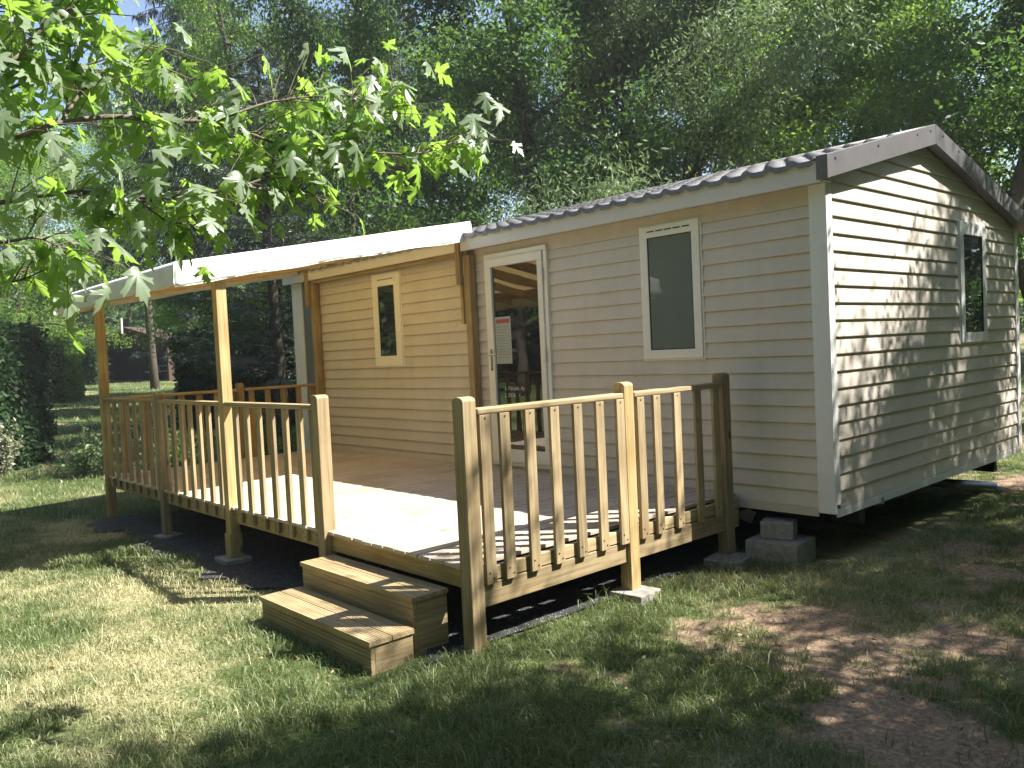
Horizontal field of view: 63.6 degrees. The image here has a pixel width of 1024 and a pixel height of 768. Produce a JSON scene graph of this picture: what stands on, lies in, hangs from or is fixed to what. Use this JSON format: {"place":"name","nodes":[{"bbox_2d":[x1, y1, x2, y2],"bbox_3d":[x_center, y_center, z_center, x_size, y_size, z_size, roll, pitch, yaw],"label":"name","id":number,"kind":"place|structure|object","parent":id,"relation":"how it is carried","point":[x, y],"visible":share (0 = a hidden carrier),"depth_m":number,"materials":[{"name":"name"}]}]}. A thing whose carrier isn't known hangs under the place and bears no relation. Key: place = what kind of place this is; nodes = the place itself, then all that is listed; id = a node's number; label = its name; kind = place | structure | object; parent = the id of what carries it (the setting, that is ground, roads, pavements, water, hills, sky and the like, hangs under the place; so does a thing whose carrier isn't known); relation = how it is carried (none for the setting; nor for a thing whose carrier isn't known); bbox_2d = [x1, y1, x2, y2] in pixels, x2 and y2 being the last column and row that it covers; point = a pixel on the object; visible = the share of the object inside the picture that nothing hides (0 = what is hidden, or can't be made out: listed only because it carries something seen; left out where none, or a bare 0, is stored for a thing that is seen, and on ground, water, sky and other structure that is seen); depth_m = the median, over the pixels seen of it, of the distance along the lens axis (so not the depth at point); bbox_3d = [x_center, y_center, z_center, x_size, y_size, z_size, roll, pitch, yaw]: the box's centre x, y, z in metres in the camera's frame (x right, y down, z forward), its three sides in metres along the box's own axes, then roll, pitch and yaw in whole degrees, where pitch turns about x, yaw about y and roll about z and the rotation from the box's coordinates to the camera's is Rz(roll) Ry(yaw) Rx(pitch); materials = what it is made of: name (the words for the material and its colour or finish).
{"place":"outdoors","nodes":[
{"label":"outdoors","id":0,"kind":"place"},
{"bbox_2d":[0,331,1023,767],"bbox_3d":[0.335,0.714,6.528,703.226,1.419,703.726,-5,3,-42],"label":"ground","id":1,"kind":"structure","parent":0,"point":[906,515],"depth_m":4.60,"materials":[{"name":"green plant"}]},
{"bbox_2d":[0,417,25,475],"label":"shrub","id":2,"kind":"object","parent":1,"relation":"on","point":[7,454],"visible":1,"depth_m":13.33,"materials":[{"name":"white plant"}]},
{"bbox_2d":[0,317,58,470],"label":"hedge","id":3,"kind":"object","parent":1,"relation":"on","point":[24,382],"visible":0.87,"depth_m":14.31,"materials":[{"name":"green plant"}]},
{"bbox_2d":[0,162,114,326],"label":"broadleaf tree","id":4,"kind":"object","parent":1,"relation":"on","point":[11,236],"visible":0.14,"depth_m":33.78,"materials":[{"name":"green plant"}]},
{"bbox_2d":[35,330,86,402],"bbox_3d":[-17.966,-0.513,29.955,4.584,2.835,1.814,-3,2,-4],"label":"hedge","id":5,"kind":"object","parent":1,"relation":"on","point":[66,379],"visible":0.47,"depth_m":29.60,"materials":[{"name":"green plant"}]},
{"bbox_2d":[0,68,124,323],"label":"broadleaf tree","id":6,"kind":"object","parent":1,"relation":"on","point":[4,177],"visible":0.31,"depth_m":27.23,"materials":[{"name":"green plant"}]},
{"bbox_2d":[0,97,149,351],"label":"locust tree","id":7,"kind":"object","parent":1,"relation":"on","point":[66,176],"visible":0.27,"depth_m":33.48,"materials":[{"name":"green plant"}]},
{"bbox_2d":[45,424,121,476],"bbox_3d":[-6.651,1.054,12.986,1.284,0.877,0.808,-1,3,28],"label":"shrub","id":8,"kind":"object","parent":1,"relation":"on","point":[86,462],"visible":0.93,"depth_m":12.92,"materials":[{"name":"green plant"}]},
{"bbox_2d":[81,341,111,384],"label":"hedge","id":9,"kind":"object","parent":1,"relation":"on","point":[89,363],"visible":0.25,"depth_m":41.39,"materials":[{"name":"green plant"}]},
{"bbox_2d":[31,91,194,335],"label":"locust tree","id":10,"kind":"object","parent":1,"relation":"on","point":[125,322],"visible":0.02,"depth_m":51.52,"materials":[{"name":"green plant"}]},
{"bbox_2d":[110,366,128,379],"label":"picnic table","id":11,"kind":"object","parent":1,"relation":"on","point":[123,372],"visible":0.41,"depth_m":45.42,"materials":[{"name":"wood"}]},
{"bbox_2d":[40,25,210,388],"bbox_3d":[-16.382,-7.585,36.214,6.845,16.199,6.015,-5,3,-45],"label":"shade tree","id":12,"kind":"object","parent":1,"relation":"on","point":[152,361],"visible":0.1,"depth_m":35.76,"materials":[{"name":"green plant"}]},
{"bbox_2d":[81,318,175,380],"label":"wooden shed","id":13,"kind":"structure","parent":1,"relation":"on","point":[137,368],"depth_m":45.41,"materials":[{"name":"wood"}]},
{"bbox_2d":[140,428,206,466],"bbox_3d":[-5.091,1.005,12.297,0.803,0.907,1.089,-3,2,2],"label":"shrub","id":14,"kind":"object","parent":1,"relation":"on","point":[179,451],"visible":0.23,"depth_m":12.39,"materials":[{"name":"green plant"}]},
{"bbox_2d":[89,0,283,338],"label":"spruce tree","id":15,"kind":"object","parent":1,"relation":"on","point":[169,110],"visible":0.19,"depth_m":23.33,"materials":[{"name":"green plant"}]},
{"bbox_2d":[153,235,238,332],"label":"broadleaf tree","id":16,"kind":"object","parent":1,"relation":"on","point":[191,327],"visible":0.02,"depth_m":46.68,"materials":[{"name":"green plant"}]},
{"bbox_2d":[137,86,310,328],"bbox_3d":[-9.152,-4.857,29.157,9.275,10.971,7.237,-2,2,19],"label":"broadleaf tree","id":17,"kind":"object","parent":1,"relation":"on","point":[180,306],"visible":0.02,"depth_m":28.79,"materials":[{"name":"green plant"}]},
{"bbox_2d":[166,326,296,427],"bbox_3d":[-5.540,-0.176,20.005,5.139,2.692,1.777,-3,2,2],"label":"hedge","id":18,"kind":"object","parent":1,"relation":"on","point":[187,382],"visible":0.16,"depth_m":19.50,"materials":[{"name":"green plant"}]},
{"bbox_2d":[129,46,338,437],"bbox_3d":[-4.776,-2.832,16.994,5.205,8.138,4.674,-2,2,9],"label":"cedar tree","id":19,"kind":"object","parent":1,"relation":"on","point":[278,358],"visible":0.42,"depth_m":16.72,"materials":[{"name":"green plant"}]},
{"bbox_2d":[68,0,424,353],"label":"locust tree","id":20,"kind":"object","parent":1,"relation":"on","point":[219,25],"visible":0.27,"depth_m":19.33,"materials":[{"name":"green plant"}]},
{"bbox_2d":[0,0,523,353],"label":"maple tree","id":21,"kind":"object","parent":1,"relation":"on","point":[62,23],"visible":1,"depth_m":2.97,"materials":[{"name":"green plant"}]},
{"bbox_2d":[262,409,296,455],"bbox_3d":[-3.605,0.845,12.604,1.013,1.111,1.352,-4,3,-24],"label":"shrub","id":22,"kind":"object","parent":1,"relation":"on","point":[292,444],"visible":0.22,"depth_m":12.53,"materials":[{"name":"green plant"}]},
{"bbox_2d":[230,60,391,327],"bbox_3d":[-7.442,-5.903,31.849,9.238,12.619,9.044,-3,2,-5],"label":"broadleaf tree","id":23,"kind":"object","parent":1,"relation":"on","point":[315,93],"depth_m":30.18,"materials":[{"name":"green plant"}]},
{"bbox_2d":[145,0,507,381],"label":"broadleaf tree","id":24,"kind":"object","parent":1,"relation":"on","point":[363,42],"visible":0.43,"depth_m":17.90,"materials":[{"name":"green plant"}]},
{"bbox_2d":[259,554,448,675],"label":"wooden steps","id":25,"kind":"structure","parent":1,"relation":"on","point":[365,615],"depth_m":4.79,"materials":[{"name":"beige wood"}]},
{"bbox_2d":[319,0,463,236],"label":"spruce tree","id":26,"kind":"object","parent":1,"relation":"on","point":[394,74],"visible":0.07,"depth_m":24.35,"materials":[{"name":"green plant"}]},
{"bbox_2d":[84,509,737,663],"bbox_3d":[-1.476,1.422,7.745,3.189,0.036,6.240,-5,3,-42],"label":"weed membrane","id":27,"kind":"object","parent":1,"relation":"on","point":[276,560],"visible":0.23,"depth_m":6.46,"materials":[{"name":"black fabric"}]},
{"bbox_2d":[153,532,182,538],"bbox_3d":[-3.386,1.503,8.145,0.200,0.050,0.200,-1,3,31],"label":"concrete pad","id":28,"kind":"object","parent":27,"relation":"on","point":[174,534],"visible":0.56,"depth_m":8.09,"materials":[{"name":"grey concrete"}]},
{"bbox_2d":[215,554,251,565],"bbox_3d":[-2.352,1.491,6.977,0.220,0.070,0.260,-5,3,-42],"label":"concrete pad","id":29,"kind":"object","parent":27,"relation":"on","point":[228,561],"visible":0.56,"depth_m":6.90,"materials":[{"name":"grey concrete"}]},
{"bbox_2d":[58,221,739,656],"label":"wooden terrace","id":30,"kind":"structure","parent":27,"relation":"on","point":[468,519],"depth_m":6.21,"materials":[{"name":"brown wood"}]},
{"bbox_2d":[319,10,590,236],"bbox_3d":[-1.736,-4.544,22.005,7.688,10.726,7.852,-4,3,-28],"label":"broadleaf tree","id":31,"kind":"object","parent":1,"relation":"on","point":[491,180],"visible":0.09,"depth_m":21.00,"materials":[{"name":"green plant"}]},
{"bbox_2d":[226,0,785,230],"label":"broadleaf tree","id":32,"kind":"object","parent":1,"relation":"on","point":[525,38],"visible":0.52,"depth_m":13.27,"materials":[{"name":"green plant"}]},
{"bbox_2d":[0,341,1023,767],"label":"grass","id":33,"kind":"structure","parent":1,"relation":"on","point":[70,561],"depth_m":4.27,"materials":[{"name":"green plant"}]},
{"bbox_2d":[0,230,1023,341],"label":"distant wood","id":34,"kind":"object","parent":1,"relation":"on","point":[137,309],"depth_m":50.89,"materials":[{"name":"green plant"}]},
{"bbox_2d":[0,498,1023,767],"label":"fallen leaves","id":35,"kind":"object","parent":1,"relation":"on","point":[626,688],"visible":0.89,"depth_m":4.16,"materials":[{"name":"brown plant"}]},
{"bbox_2d":[484,25,680,207],"bbox_3d":[2.023,-5.772,25.438,10.434,12.342,8.142,-3,2,3],"label":"broadleaf tree","id":36,"kind":"object","parent":1,"relation":"on","point":[540,95],"visible":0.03,"depth_m":24.68,"materials":[{"name":"green plant"}]},
{"bbox_2d":[609,585,660,605],"bbox_3d":[0.819,1.402,5.507,0.260,0.065,0.240,-1,3,42],"label":"concrete pad","id":37,"kind":"object","parent":1,"relation":"on","point":[640,594],"visible":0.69,"depth_m":5.44,"materials":[{"name":"grey concrete"}]},
{"bbox_2d":[282,124,1023,523],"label":"holiday home","id":38,"kind":"object","parent":1,"relation":"on","point":[846,316],"visible":0.83,"depth_m":7.05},
{"bbox_2d":[371,269,405,366],"bbox_3d":[-1.488,-0.772,9.903,0.038,1.140,0.610,-5,3,-42],"label":"window","id":39,"kind":"structure","parent":38,"relation":"in","point":[386,286],"depth_m":9.88,"materials":[{"name":"beige plastic"}]},
{"bbox_2d":[483,244,554,468],"bbox_3d":[0.051,-0.248,8.199,0.117,2.155,0.910,-5,3,-42],"label":"door","id":40,"kind":"structure","parent":38,"relation":"in","point":[517,287],"depth_m":8.18,"materials":[{"name":"beige plastic"}]},
{"bbox_2d":[639,216,706,360],"bbox_3d":[1.315,-0.766,6.818,0.038,1.140,0.625,-5,3,-42],"label":"window","id":41,"kind":"structure","parent":38,"relation":"in","point":[671,253],"depth_m":6.80,"materials":[{"name":"beige plastic"}]},
{"bbox_2d":[955,219,987,344],"bbox_3d":[4.287,-0.942,7.694,0.680,1.130,0.035,-5,3,-42],"label":"window","id":42,"kind":"structure","parent":38,"relation":"in","point":[971,251],"depth_m":7.66,"materials":[{"name":"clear glass"}]},
{"bbox_2d":[430,0,903,223],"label":"willow tree","id":43,"kind":"object","parent":1,"relation":"on","point":[711,39],"visible":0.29,"depth_m":13.44,"materials":[{"name":"green plant"}]},
{"bbox_2d":[498,0,860,202],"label":"willow tree","id":44,"kind":"object","parent":1,"relation":"on","point":[789,77],"visible":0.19,"depth_m":13.77,"materials":[{"name":"green plant"}]},
{"bbox_2d":[704,551,750,570],"bbox_3d":[1.629,1.331,6.203,0.280,0.075,0.300,-1,3,36],"label":"concrete pad","id":45,"kind":"object","parent":1,"relation":"on","point":[713,558],"visible":0.59,"depth_m":6.13,"materials":[{"name":"grey concrete"}]},
{"bbox_2d":[502,0,1002,197],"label":"locust tree","id":46,"kind":"object","parent":1,"relation":"on","point":[796,122],"visible":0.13,"depth_m":14.18,"materials":[{"name":"green plant"}]},
{"bbox_2d":[745,533,815,568],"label":"concrete block","id":47,"kind":"structure","parent":1,"relation":"on","point":[799,548],"depth_m":6.10,"materials":[{"name":"grey concrete"}]},
{"bbox_2d":[760,517,797,540],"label":"concrete block","id":48,"kind":"structure","parent":47,"relation":"on","point":[778,528],"depth_m":6.17,"materials":[{"name":"grey concrete"}]},
{"bbox_2d":[590,0,1023,186],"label":"broadleaf tree","id":49,"kind":"object","parent":1,"relation":"on","point":[831,93],"visible":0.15,"depth_m":14.59,"materials":[{"name":"green plant"}]},
{"bbox_2d":[639,0,983,187],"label":"broadleaf tree","id":50,"kind":"object","parent":1,"relation":"on","point":[867,131],"visible":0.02,"depth_m":18.52,"materials":[{"name":"green plant"}]},
{"bbox_2d":[812,0,992,169],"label":"slim tree","id":51,"kind":"object","parent":1,"relation":"on","point":[905,9],"visible":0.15,"depth_m":16.00,"materials":[{"name":"green plant"}]},
{"bbox_2d":[811,0,1019,178],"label":"slim tree","id":52,"kind":"object","parent":1,"relation":"on","point":[938,3],"visible":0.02,"depth_m":16.82,"materials":[{"name":"green plant"}]},
{"bbox_2d":[809,0,1023,245],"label":"broadleaf tree","id":53,"kind":"object","parent":1,"relation":"on","point":[1015,181],"visible":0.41,"depth_m":13.90,"materials":[{"name":"green plant"}]},
{"bbox_2d":[834,0,1023,333],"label":"locust tree","id":54,"kind":"object","parent":1,"relation":"on","point":[1021,275],"visible":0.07,"depth_m":17.92,"materials":[{"name":"green plant"}]},
{"bbox_2d":[883,0,1023,272],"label":"broadleaf tree","id":55,"kind":"object","parent":1,"relation":"on","point":[1004,115],"visible":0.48,"depth_m":12.09,"materials":[{"name":"green plant"}]},
{"bbox_2d":[0,0,1023,334],"label":"sky","id":56,"kind":"structure","parent":0,"point":[130,7],"materials":[{"name":"white"}]}
]}

